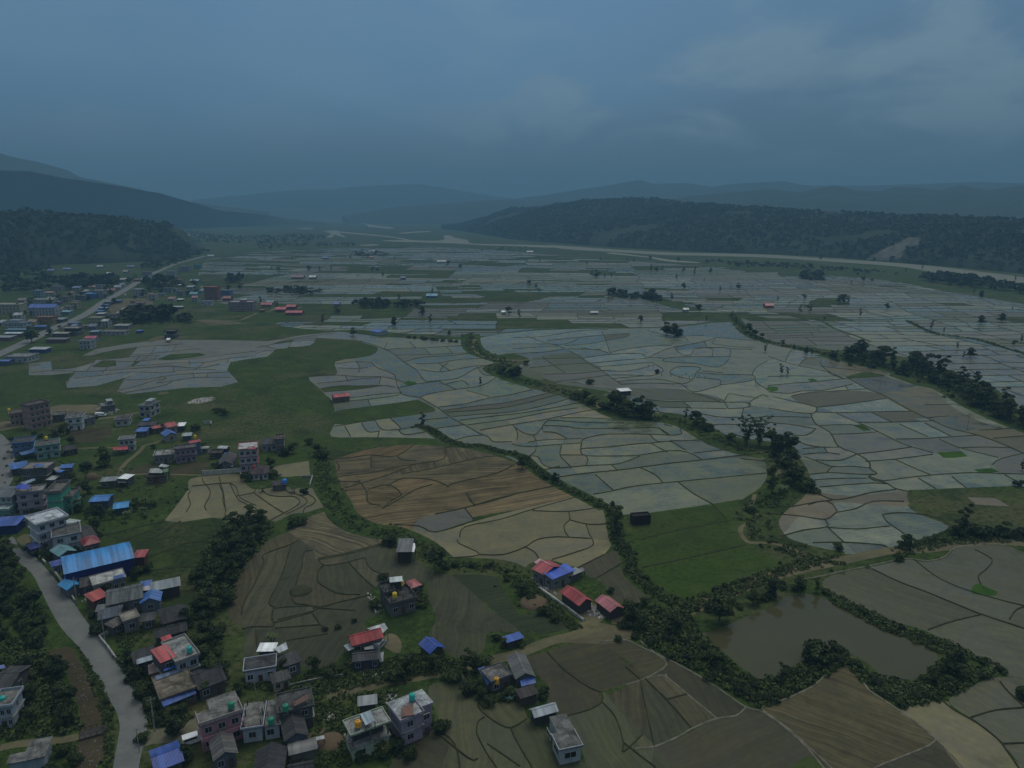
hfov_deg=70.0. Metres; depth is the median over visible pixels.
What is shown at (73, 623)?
road
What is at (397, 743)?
bush
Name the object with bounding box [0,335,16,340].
grey roof shed
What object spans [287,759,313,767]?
black hut
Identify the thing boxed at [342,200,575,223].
hills
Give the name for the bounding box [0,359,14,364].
blue sheds
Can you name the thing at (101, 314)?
roadside shop
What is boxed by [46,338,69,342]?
brick shed
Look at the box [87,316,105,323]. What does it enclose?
cream villa
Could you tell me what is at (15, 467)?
blue shed
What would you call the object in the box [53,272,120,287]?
woodland
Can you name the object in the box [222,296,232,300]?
red shed
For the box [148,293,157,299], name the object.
white narrow house
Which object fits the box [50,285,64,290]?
pale house
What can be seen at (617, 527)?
slender tree
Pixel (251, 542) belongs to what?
leafy tree
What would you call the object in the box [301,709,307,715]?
window
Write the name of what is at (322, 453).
bush
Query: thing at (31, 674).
bush
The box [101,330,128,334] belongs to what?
white terrace
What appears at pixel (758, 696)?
bush
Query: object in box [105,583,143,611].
grey longhouse
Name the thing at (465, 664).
slender tree
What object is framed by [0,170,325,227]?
hills
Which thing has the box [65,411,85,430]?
house
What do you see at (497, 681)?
water tank
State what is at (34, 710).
leafy tree
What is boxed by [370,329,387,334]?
blue roof hut
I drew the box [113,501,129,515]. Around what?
blue pavilion
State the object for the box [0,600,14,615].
leafy tree
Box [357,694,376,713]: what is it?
roof shed
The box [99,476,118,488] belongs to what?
grey metal house
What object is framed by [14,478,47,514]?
lilac block
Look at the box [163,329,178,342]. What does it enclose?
dark pavilion
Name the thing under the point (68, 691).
leafy tree
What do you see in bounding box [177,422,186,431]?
white sheet shed
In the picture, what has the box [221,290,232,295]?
blue house
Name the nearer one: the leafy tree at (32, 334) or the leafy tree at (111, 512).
the leafy tree at (111, 512)
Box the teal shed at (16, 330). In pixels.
[5,328,29,331]
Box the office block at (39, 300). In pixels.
[25,298,58,304]
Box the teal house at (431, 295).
[426,293,437,297]
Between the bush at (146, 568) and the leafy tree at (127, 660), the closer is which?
the leafy tree at (127, 660)
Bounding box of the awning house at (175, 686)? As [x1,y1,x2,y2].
[151,665,197,708]
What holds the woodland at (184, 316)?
on the ground at (274, 393)
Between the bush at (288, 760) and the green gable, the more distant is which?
the green gable
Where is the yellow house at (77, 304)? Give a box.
[69,302,80,307]
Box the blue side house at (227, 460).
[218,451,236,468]
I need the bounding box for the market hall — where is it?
[61,541,134,581]
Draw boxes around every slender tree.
[419,412,425,424]
[458,647,472,676]
[611,505,623,535]
[637,395,647,418]
[765,465,778,493]
[778,662,788,676]
[814,577,820,591]
[879,351,887,366]
[890,347,896,359]
[914,355,920,374]
[919,357,929,376]
[935,354,944,371]
[936,355,951,378]
[957,366,968,384]
[957,503,974,525]
[973,371,980,381]
[976,375,985,387]
[1001,387,1010,408]
[1004,399,1015,421]
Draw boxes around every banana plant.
[122,510,131,517]
[138,497,147,503]
[265,631,278,641]
[652,413,658,420]
[776,484,787,494]
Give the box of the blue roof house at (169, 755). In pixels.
[148,740,183,767]
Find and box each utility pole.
[70,577,77,604]
[97,613,105,641]
[146,697,155,731]
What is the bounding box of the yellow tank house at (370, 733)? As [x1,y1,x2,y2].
[342,706,390,761]
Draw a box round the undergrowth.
[0,314,1023,767]
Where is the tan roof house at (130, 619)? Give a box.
[118,608,140,633]
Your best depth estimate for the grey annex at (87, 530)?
245.64 m
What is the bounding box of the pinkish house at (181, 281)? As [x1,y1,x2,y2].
[174,279,184,283]
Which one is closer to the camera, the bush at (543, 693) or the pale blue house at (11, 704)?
the pale blue house at (11, 704)
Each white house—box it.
[51,521,81,550]
[78,339,96,348]
[91,289,106,297]
[200,300,213,305]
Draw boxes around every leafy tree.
[0,535,10,542]
[0,542,15,556]
[0,544,20,565]
[0,570,21,589]
[0,585,12,600]
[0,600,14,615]
[14,594,28,608]
[17,621,34,636]
[19,682,39,701]
[21,589,44,610]
[21,703,41,722]
[23,326,39,342]
[44,654,69,678]
[46,685,61,700]
[48,430,61,438]
[52,702,75,723]
[53,683,78,710]
[57,423,69,434]
[64,436,78,444]
[65,472,75,481]
[73,499,84,511]
[75,478,93,493]
[91,504,106,516]
[93,447,111,465]
[100,583,110,591]
[107,509,115,517]
[120,649,133,665]
[129,502,137,509]
[129,566,138,579]
[162,714,185,735]
[177,607,194,626]
[180,743,194,764]
[188,599,205,611]
[189,565,207,585]
[192,587,215,608]
[196,643,216,667]
[196,679,209,688]
[197,573,218,590]
[197,589,219,609]
[201,556,212,565]
[201,655,217,667]
[203,626,225,645]
[205,597,222,615]
[206,558,224,573]
[207,538,228,555]
[208,561,230,581]
[215,663,230,680]
[216,536,228,543]
[217,583,238,604]
[221,515,238,532]
[222,524,240,542]
[223,558,242,575]
[223,569,238,585]
[226,536,241,551]
[228,511,243,525]
[230,551,248,568]
[231,548,244,559]
[232,682,243,696]
[243,504,256,516]
[244,536,256,547]
[246,523,265,539]
[247,516,257,524]
[255,509,267,524]
[264,456,274,465]
[277,740,287,751]
[278,658,286,670]
[287,442,299,450]
[287,516,297,527]
[305,655,321,671]
[310,444,320,455]
[333,305,340,312]
[350,327,356,335]
[391,317,396,325]
[401,654,419,669]
[418,306,425,314]
[425,653,441,669]
[428,547,447,569]
[469,657,482,671]
[474,686,486,698]
[499,637,506,647]
[505,306,512,314]
[507,364,515,375]
[514,583,527,594]
[516,455,530,468]
[551,472,559,480]
[580,390,591,401]
[604,390,622,410]
[614,395,626,413]
[619,400,634,415]
[620,602,628,612]
[622,604,640,623]
[630,397,646,416]
[633,612,648,630]
[639,597,651,604]
[642,401,656,418]
[660,322,671,334]
[664,612,682,634]
[667,323,678,336]
[688,410,701,424]
[695,416,706,427]
[705,592,734,620]
[707,648,727,669]
[744,323,752,332]
[745,589,762,604]
[749,329,758,336]
[763,430,776,443]
[764,577,785,593]
[770,434,787,454]
[782,461,799,482]
[783,431,800,451]
[788,466,806,485]
[790,575,807,591]
[835,295,844,303]
[840,294,848,302]
[842,346,848,358]
[844,345,860,360]
[854,339,870,357]
[858,352,870,364]
[870,349,883,362]
[877,345,895,360]
[887,359,898,367]
[895,360,909,374]
[896,534,915,548]
[907,352,924,369]
[908,350,923,355]
[916,360,930,372]
[920,353,936,369]
[925,665,941,681]
[939,371,957,384]
[939,653,964,675]
[941,370,955,385]
[950,519,966,535]
[953,649,967,663]
[964,382,983,402]
[966,347,977,356]
[971,386,996,406]
[973,393,982,405]
[977,315,986,323]
[988,385,999,398]
[995,521,1012,537]
[996,313,1006,320]
[996,397,1017,418]
[1012,405,1023,424]
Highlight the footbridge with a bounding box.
[78,721,109,740]
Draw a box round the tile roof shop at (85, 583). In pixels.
[79,575,92,595]
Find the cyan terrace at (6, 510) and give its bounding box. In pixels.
[0,502,18,516]
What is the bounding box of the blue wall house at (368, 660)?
[352,650,383,670]
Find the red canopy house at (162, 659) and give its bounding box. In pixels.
[150,644,176,673]
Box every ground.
[0,219,1023,767]
[0,298,637,737]
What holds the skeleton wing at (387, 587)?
attached to the skeleton house at (403, 602)
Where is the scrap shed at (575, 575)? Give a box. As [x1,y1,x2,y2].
[570,567,584,582]
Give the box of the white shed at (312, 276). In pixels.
[309,275,316,278]
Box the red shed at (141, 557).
[134,549,148,565]
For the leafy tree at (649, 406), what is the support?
on the ground at (274, 393)
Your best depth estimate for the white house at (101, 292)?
915.59 m
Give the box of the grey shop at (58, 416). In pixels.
[51,411,66,421]
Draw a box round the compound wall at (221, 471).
[202,467,239,475]
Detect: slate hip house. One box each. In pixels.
[157,603,187,627]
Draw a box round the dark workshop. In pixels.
[97,605,120,627]
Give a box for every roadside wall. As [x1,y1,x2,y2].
[52,569,61,581]
[98,635,116,659]
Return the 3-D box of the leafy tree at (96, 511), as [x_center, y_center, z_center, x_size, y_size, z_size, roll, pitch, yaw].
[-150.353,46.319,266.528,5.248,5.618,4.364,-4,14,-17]
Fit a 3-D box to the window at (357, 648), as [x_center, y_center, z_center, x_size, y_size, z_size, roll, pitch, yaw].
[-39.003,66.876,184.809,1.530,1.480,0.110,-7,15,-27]
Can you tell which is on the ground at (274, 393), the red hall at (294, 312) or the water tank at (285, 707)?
the red hall at (294, 312)
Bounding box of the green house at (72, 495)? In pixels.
[63,487,81,513]
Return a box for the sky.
[0,0,1023,201]
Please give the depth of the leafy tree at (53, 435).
352.80 m
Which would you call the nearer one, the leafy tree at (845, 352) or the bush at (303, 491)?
the bush at (303, 491)
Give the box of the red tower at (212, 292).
[203,286,221,299]
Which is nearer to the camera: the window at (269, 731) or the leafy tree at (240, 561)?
the window at (269, 731)
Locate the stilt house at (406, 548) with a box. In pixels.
[396,538,415,562]
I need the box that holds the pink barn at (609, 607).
[595,594,623,619]
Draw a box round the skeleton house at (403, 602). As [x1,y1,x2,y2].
[380,580,416,616]
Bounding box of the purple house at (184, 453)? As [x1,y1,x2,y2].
[174,442,196,463]
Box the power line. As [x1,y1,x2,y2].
[104,613,152,698]
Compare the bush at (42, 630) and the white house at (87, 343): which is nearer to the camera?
the bush at (42, 630)
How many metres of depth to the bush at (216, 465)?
312.97 m
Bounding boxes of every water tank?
[0,695,5,700]
[186,645,192,652]
[228,701,234,711]
[268,716,274,726]
[282,703,288,713]
[354,719,360,728]
[409,692,414,702]
[494,676,498,685]
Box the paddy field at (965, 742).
[29,246,1023,767]
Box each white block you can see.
[4,319,31,328]
[4,353,39,362]
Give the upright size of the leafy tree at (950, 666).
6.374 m
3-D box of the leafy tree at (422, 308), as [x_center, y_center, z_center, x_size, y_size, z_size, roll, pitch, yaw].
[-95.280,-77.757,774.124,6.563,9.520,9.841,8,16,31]
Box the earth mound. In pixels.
[289,585,312,596]
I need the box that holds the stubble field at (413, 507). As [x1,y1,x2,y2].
[335,445,572,529]
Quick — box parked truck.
[94,412,105,416]
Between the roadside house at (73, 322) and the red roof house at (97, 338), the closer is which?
the red roof house at (97, 338)
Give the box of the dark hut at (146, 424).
[137,421,157,430]
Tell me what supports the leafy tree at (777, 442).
on the ground at (274, 393)
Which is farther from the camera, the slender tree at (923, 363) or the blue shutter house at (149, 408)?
the slender tree at (923, 363)
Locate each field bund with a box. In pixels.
[30,333,357,392]
[93,246,1023,767]
[599,543,1023,767]
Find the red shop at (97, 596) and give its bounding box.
[84,588,105,609]
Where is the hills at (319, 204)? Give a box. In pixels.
[192,184,513,218]
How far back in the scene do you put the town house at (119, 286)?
1018.42 m
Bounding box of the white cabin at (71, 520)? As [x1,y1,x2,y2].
[66,519,80,523]
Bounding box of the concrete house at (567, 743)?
[547,713,583,764]
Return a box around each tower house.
[44,479,70,511]
[132,288,144,296]
[237,441,258,471]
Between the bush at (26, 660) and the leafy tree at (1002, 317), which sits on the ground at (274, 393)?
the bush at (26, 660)
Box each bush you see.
[0,627,9,639]
[6,567,26,577]
[9,608,36,618]
[11,655,34,666]
[13,616,33,628]
[20,705,29,714]
[23,631,43,648]
[27,509,43,513]
[27,671,34,678]
[29,546,46,555]
[31,613,49,624]
[35,625,47,635]
[37,549,52,559]
[41,761,59,767]
[51,742,77,757]
[65,752,84,765]
[78,461,92,470]
[83,504,95,513]
[88,609,96,617]
[88,622,106,635]
[89,517,100,526]
[92,527,103,536]
[103,699,110,704]
[122,663,143,683]
[132,680,153,699]
[133,731,150,743]
[136,562,152,572]
[141,696,160,708]
[145,500,156,508]
[154,715,168,726]
[160,703,174,715]
[171,702,188,716]
[188,568,197,579]
[188,633,209,645]
[190,424,200,431]
[197,619,212,631]
[210,461,221,469]
[211,407,221,412]
[212,645,223,654]
[216,588,231,596]
[216,660,230,664]
[217,621,227,628]
[219,408,228,413]
[238,515,247,522]
[239,473,251,480]
[268,469,277,478]
[278,448,289,455]
[285,752,293,765]
[295,516,307,524]
[299,487,308,493]
[304,438,313,443]
[315,448,329,457]
[320,666,336,678]
[329,663,345,671]
[351,750,370,762]
[368,599,379,607]
[372,739,391,758]
[377,573,388,580]
[380,534,397,547]
[383,664,412,682]
[389,737,404,757]
[403,744,417,759]
[415,593,429,607]
[431,714,435,726]
[432,719,451,734]
[437,649,445,661]
[439,667,462,682]
[451,560,458,566]
[457,682,479,696]
[468,561,477,567]
[469,650,477,661]
[478,655,494,666]
[482,694,496,708]
[491,634,501,639]
[498,366,506,373]
[500,685,517,696]
[513,366,521,375]
[517,640,526,647]
[525,591,536,600]
[536,605,546,613]
[537,686,549,699]
[544,611,553,616]
[549,613,559,622]
[570,391,581,398]
[585,379,594,383]
[585,396,598,403]
[598,402,612,409]
[606,586,613,592]
[614,635,621,641]
[616,620,632,628]
[631,633,637,638]
[665,651,677,659]
[675,328,683,336]
[697,651,710,662]
[699,423,714,430]
[700,640,708,649]
[702,669,716,682]
[703,603,712,612]
[723,677,731,683]
[725,433,735,438]
[725,597,736,606]
[734,684,750,696]
[735,602,743,609]
[745,505,755,513]
[751,678,761,689]
[754,692,763,704]
[761,593,769,600]
[764,590,776,598]
[772,676,784,684]
[774,453,792,466]
[783,666,798,674]
[787,447,800,457]
[795,478,821,493]
[801,638,833,663]
[821,588,830,593]
[828,639,850,656]
[832,542,843,549]
[832,652,844,663]
[849,659,862,666]
[859,607,869,613]
[867,673,876,678]
[870,677,882,687]
[892,554,904,560]
[897,625,904,629]
[918,674,931,683]
[919,631,925,637]
[936,639,945,644]
[954,670,967,681]
[961,522,993,536]
[975,671,990,679]
[978,658,988,665]
[991,528,1000,534]
[994,413,1004,418]
[994,662,1008,674]
[1011,528,1023,540]
[1012,480,1023,485]
[1015,685,1023,698]
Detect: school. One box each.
[0,303,28,313]
[28,304,61,315]
[228,299,256,310]
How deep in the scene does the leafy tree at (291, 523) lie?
257.51 m
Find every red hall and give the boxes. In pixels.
[274,307,289,311]
[285,304,297,308]
[285,310,303,315]
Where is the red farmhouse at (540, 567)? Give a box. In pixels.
[532,558,559,585]
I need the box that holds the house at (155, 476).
[146,464,170,483]
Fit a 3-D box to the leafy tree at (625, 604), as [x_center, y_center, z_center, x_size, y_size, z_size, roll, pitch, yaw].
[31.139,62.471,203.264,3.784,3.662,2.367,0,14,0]
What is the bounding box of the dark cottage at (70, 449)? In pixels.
[62,444,77,455]
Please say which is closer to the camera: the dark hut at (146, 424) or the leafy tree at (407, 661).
the leafy tree at (407, 661)
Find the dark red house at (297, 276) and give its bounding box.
[291,275,304,278]
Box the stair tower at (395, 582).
[389,576,402,589]
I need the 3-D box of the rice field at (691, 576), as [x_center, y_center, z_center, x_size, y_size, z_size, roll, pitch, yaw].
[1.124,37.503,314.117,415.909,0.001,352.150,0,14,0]
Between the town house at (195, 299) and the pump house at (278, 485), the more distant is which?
the town house at (195, 299)
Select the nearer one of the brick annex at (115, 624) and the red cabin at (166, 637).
the red cabin at (166, 637)
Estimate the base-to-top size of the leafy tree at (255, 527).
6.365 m
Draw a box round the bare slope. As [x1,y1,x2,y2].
[866,236,919,260]
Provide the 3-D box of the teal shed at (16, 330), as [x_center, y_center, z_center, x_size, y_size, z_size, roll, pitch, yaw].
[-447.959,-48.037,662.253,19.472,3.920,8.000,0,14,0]
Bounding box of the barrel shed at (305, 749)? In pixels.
[287,735,324,763]
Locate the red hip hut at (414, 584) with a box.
[404,579,421,594]
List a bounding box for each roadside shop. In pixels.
[96,312,106,315]
[98,307,108,310]
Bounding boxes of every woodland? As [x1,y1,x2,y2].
[0,261,57,291]
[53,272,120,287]
[98,315,175,324]
[119,304,158,319]
[140,248,210,267]
[140,273,178,288]
[152,303,178,316]
[175,312,192,320]
[186,230,255,243]
[224,272,243,280]
[255,233,324,242]
[257,240,354,248]
[266,285,321,293]
[349,249,388,258]
[351,297,391,306]
[393,299,424,307]
[482,246,534,250]
[606,287,661,299]
[706,258,769,266]
[767,262,885,272]
[800,269,824,276]
[919,270,1023,291]
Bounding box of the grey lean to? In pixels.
[95,603,123,612]
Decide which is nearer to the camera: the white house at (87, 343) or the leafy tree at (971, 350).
the leafy tree at (971, 350)
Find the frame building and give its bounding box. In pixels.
[60,326,83,335]
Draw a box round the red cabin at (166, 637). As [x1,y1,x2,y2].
[160,634,171,640]
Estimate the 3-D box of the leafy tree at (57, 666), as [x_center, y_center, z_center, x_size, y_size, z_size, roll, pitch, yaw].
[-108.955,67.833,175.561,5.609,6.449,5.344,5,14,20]
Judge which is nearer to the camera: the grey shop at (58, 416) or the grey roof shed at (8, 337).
the grey shop at (58, 416)
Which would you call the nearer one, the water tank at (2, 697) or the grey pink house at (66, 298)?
the water tank at (2, 697)
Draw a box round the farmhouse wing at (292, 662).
[274,642,301,675]
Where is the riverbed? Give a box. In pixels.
[296,220,1023,282]
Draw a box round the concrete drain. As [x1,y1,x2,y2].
[539,587,583,620]
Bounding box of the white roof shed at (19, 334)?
[4,332,24,336]
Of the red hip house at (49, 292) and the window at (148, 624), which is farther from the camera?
the red hip house at (49, 292)
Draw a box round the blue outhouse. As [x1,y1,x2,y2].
[49,559,62,573]
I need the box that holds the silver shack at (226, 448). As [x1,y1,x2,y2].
[217,446,229,453]
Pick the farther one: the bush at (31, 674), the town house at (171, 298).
the town house at (171, 298)
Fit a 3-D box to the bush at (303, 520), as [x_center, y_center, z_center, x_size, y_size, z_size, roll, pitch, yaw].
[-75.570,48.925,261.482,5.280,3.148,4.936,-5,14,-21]
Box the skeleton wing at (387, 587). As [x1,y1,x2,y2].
[378,578,395,607]
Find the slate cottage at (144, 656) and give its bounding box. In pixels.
[130,645,153,673]
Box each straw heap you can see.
[317,732,343,751]
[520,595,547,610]
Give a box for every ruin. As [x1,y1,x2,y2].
[113,324,131,328]
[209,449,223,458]
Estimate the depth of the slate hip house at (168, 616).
195.17 m
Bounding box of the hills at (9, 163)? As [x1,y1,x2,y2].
[0,154,268,214]
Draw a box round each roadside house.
[67,321,81,325]
[87,323,100,329]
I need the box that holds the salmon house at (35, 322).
[28,319,39,324]
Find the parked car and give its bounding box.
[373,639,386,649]
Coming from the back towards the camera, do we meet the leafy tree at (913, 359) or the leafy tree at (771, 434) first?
the leafy tree at (913, 359)
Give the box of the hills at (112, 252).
[0,211,202,270]
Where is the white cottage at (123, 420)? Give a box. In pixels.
[113,414,131,426]
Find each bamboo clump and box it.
[731,415,761,444]
[743,414,776,446]
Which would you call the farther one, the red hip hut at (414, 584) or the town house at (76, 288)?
the town house at (76, 288)
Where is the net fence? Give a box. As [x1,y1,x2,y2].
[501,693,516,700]
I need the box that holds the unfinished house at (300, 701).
[275,684,314,733]
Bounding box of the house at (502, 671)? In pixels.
[478,662,512,693]
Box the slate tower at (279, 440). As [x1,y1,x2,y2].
[275,433,284,452]
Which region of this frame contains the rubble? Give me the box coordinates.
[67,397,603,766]
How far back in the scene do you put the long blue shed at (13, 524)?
254.66 m
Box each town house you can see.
[0,320,7,325]
[13,312,25,319]
[17,298,27,302]
[63,305,73,309]
[72,286,82,291]
[95,284,105,288]
[101,319,111,327]
[109,313,120,320]
[114,285,123,288]
[163,287,173,292]
[167,297,175,300]
[186,285,195,288]
[191,295,199,302]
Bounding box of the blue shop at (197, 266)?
[194,265,201,268]
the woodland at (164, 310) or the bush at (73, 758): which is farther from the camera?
the woodland at (164, 310)
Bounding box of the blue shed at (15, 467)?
[8,460,27,475]
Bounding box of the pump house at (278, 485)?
[272,480,286,490]
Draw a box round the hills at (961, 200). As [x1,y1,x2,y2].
[668,185,1023,218]
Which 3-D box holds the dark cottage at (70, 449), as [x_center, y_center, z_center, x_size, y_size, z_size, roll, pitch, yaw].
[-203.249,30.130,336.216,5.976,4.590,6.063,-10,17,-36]
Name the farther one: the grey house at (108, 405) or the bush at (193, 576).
the grey house at (108, 405)
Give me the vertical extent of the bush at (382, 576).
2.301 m
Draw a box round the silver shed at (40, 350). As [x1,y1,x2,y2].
[29,347,51,352]
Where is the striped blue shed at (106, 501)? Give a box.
[88,494,113,508]
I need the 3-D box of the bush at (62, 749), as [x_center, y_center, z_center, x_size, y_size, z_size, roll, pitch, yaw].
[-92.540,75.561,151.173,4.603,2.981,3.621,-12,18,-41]
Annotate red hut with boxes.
[151,425,162,433]
[260,302,272,306]
[332,393,349,401]
[763,303,774,307]
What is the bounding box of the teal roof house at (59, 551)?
[49,544,76,559]
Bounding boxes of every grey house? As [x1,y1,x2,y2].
[75,294,86,300]
[84,413,96,425]
[99,398,115,412]
[176,290,185,295]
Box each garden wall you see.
[290,674,342,685]
[301,475,312,486]
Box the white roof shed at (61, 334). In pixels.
[51,332,71,336]
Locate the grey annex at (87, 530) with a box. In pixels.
[80,525,96,537]
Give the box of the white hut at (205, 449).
[201,446,209,452]
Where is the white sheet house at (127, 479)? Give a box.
[117,474,134,485]
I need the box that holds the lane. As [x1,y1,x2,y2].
[0,279,1023,750]
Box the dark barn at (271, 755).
[253,742,287,767]
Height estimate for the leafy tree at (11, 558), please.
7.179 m
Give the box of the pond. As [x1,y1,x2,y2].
[701,594,937,679]
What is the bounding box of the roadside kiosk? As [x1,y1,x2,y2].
[24,542,41,555]
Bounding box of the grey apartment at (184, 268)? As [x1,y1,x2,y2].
[178,266,190,271]
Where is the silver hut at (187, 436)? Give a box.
[181,432,191,440]
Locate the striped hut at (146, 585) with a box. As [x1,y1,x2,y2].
[140,579,151,593]
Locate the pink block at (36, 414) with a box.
[19,399,51,429]
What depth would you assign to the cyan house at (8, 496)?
267.90 m
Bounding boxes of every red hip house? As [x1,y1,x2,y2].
[45,291,55,294]
[80,535,100,550]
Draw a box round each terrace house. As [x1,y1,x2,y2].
[113,434,136,454]
[153,447,174,463]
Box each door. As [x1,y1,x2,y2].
[217,686,221,694]
[229,757,234,767]
[364,662,368,669]
[425,726,428,735]
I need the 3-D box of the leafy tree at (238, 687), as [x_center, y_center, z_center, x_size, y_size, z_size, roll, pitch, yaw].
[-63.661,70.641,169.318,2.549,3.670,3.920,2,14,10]
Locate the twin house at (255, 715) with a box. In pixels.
[240,696,280,742]
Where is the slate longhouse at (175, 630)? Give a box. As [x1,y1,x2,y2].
[153,621,187,646]
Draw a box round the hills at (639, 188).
[506,180,1023,200]
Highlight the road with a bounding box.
[0,256,204,767]
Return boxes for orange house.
[8,409,23,425]
[33,315,57,323]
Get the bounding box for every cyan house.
[0,486,16,504]
[31,289,44,297]
[189,292,199,295]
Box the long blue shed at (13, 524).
[0,515,26,534]
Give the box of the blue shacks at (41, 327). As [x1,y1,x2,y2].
[33,325,50,329]
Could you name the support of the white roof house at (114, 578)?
on the ground at (274, 393)
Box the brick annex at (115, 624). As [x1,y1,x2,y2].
[104,617,123,634]
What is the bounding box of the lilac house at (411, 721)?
[386,689,432,744]
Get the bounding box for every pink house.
[59,296,71,301]
[195,690,244,751]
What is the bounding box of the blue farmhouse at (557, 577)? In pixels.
[543,563,574,589]
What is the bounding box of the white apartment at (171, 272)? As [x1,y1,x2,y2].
[166,270,176,276]
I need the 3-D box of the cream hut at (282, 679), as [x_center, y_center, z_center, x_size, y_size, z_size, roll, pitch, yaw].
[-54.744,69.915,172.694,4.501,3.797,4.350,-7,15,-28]
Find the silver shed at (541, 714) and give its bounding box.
[528,702,558,726]
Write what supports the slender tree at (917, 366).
on the ground at (274, 393)
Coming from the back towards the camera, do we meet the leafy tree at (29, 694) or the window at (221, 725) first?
the leafy tree at (29, 694)
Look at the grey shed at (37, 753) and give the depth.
146.92 m
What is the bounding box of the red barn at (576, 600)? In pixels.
[560,585,592,613]
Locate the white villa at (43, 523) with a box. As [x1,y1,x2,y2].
[24,507,68,549]
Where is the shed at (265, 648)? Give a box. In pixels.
[256,642,277,654]
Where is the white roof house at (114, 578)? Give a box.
[89,568,126,590]
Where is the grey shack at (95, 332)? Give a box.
[89,330,101,334]
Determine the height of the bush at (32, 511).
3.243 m
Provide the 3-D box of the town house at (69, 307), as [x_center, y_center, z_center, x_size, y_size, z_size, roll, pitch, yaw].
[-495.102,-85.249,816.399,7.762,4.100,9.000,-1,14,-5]
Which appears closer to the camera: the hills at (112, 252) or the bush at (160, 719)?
the bush at (160, 719)
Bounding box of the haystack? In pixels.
[85,473,98,479]
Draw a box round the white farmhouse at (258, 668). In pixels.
[243,653,276,684]
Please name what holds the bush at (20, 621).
on the ground at (274, 393)
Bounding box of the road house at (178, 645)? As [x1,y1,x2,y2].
[161,633,200,671]
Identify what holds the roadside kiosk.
on the ground at (274, 393)
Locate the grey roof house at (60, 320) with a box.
[57,318,67,322]
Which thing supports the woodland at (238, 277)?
on the ground at (274, 393)
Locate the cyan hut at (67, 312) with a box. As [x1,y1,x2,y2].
[62,310,72,314]
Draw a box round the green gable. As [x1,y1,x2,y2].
[162,468,167,481]
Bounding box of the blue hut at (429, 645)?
[418,636,444,654]
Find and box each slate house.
[0,665,31,688]
[140,611,156,629]
[189,663,226,700]
[280,712,308,750]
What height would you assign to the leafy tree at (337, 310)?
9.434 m
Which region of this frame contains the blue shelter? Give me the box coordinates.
[502,632,524,648]
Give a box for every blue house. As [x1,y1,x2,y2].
[0,685,24,727]
[11,435,36,460]
[85,293,97,298]
[187,439,200,454]
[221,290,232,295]
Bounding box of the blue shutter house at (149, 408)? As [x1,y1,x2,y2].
[137,398,160,417]
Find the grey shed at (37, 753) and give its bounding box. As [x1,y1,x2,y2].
[6,736,52,767]
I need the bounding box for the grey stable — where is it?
[150,576,180,599]
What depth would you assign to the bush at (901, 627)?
195.13 m
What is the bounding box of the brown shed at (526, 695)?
[515,684,538,706]
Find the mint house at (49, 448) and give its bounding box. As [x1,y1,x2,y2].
[34,437,60,459]
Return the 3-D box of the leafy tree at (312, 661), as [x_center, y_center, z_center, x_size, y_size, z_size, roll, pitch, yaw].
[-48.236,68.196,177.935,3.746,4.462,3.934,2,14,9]
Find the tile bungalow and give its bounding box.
[249,465,269,480]
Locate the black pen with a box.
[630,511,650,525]
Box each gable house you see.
[139,588,162,612]
[161,421,177,432]
[161,429,176,441]
[208,728,237,767]
[506,651,535,687]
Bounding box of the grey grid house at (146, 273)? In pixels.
[142,271,151,275]
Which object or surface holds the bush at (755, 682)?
on the ground at (274, 393)
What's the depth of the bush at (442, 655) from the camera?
182.86 m
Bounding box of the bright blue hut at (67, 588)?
[57,576,81,597]
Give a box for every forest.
[0,207,193,269]
[441,196,1023,271]
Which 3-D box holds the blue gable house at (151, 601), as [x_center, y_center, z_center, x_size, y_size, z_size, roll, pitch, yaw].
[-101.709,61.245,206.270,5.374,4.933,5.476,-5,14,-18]
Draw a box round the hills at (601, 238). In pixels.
[443,198,1023,273]
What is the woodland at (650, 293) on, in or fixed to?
on the ground at (274, 393)
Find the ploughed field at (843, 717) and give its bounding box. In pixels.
[51,425,958,767]
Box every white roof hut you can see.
[46,475,60,484]
[616,388,631,394]
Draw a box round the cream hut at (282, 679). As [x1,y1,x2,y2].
[268,668,291,691]
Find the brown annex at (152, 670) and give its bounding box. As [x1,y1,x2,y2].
[148,664,159,683]
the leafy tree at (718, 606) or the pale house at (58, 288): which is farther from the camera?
the pale house at (58, 288)
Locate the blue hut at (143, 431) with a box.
[135,427,150,436]
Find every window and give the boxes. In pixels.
[57,538,63,543]
[85,587,90,592]
[129,622,135,628]
[134,601,139,607]
[145,622,151,627]
[147,604,153,608]
[165,661,172,667]
[179,662,186,668]
[190,658,196,665]
[203,688,209,696]
[204,725,212,733]
[217,760,224,767]
[218,721,225,728]
[231,716,238,724]
[233,730,239,737]
[247,674,253,680]
[248,731,255,737]
[267,728,274,735]
[289,665,295,672]
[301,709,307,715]
[355,645,360,651]
[407,719,413,727]
[407,732,413,740]
[423,712,429,720]
[564,751,576,758]
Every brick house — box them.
[20,461,55,482]
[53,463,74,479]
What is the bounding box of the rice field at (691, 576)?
[51,378,997,767]
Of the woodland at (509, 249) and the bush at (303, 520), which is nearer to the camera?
the bush at (303, 520)
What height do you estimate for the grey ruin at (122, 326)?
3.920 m
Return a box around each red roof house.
[84,336,100,340]
[344,623,387,657]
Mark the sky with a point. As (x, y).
(188, 100)
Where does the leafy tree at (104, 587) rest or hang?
on the ground at (274, 393)
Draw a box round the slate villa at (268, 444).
[261,438,276,451]
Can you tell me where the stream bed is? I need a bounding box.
[47,646,104,767]

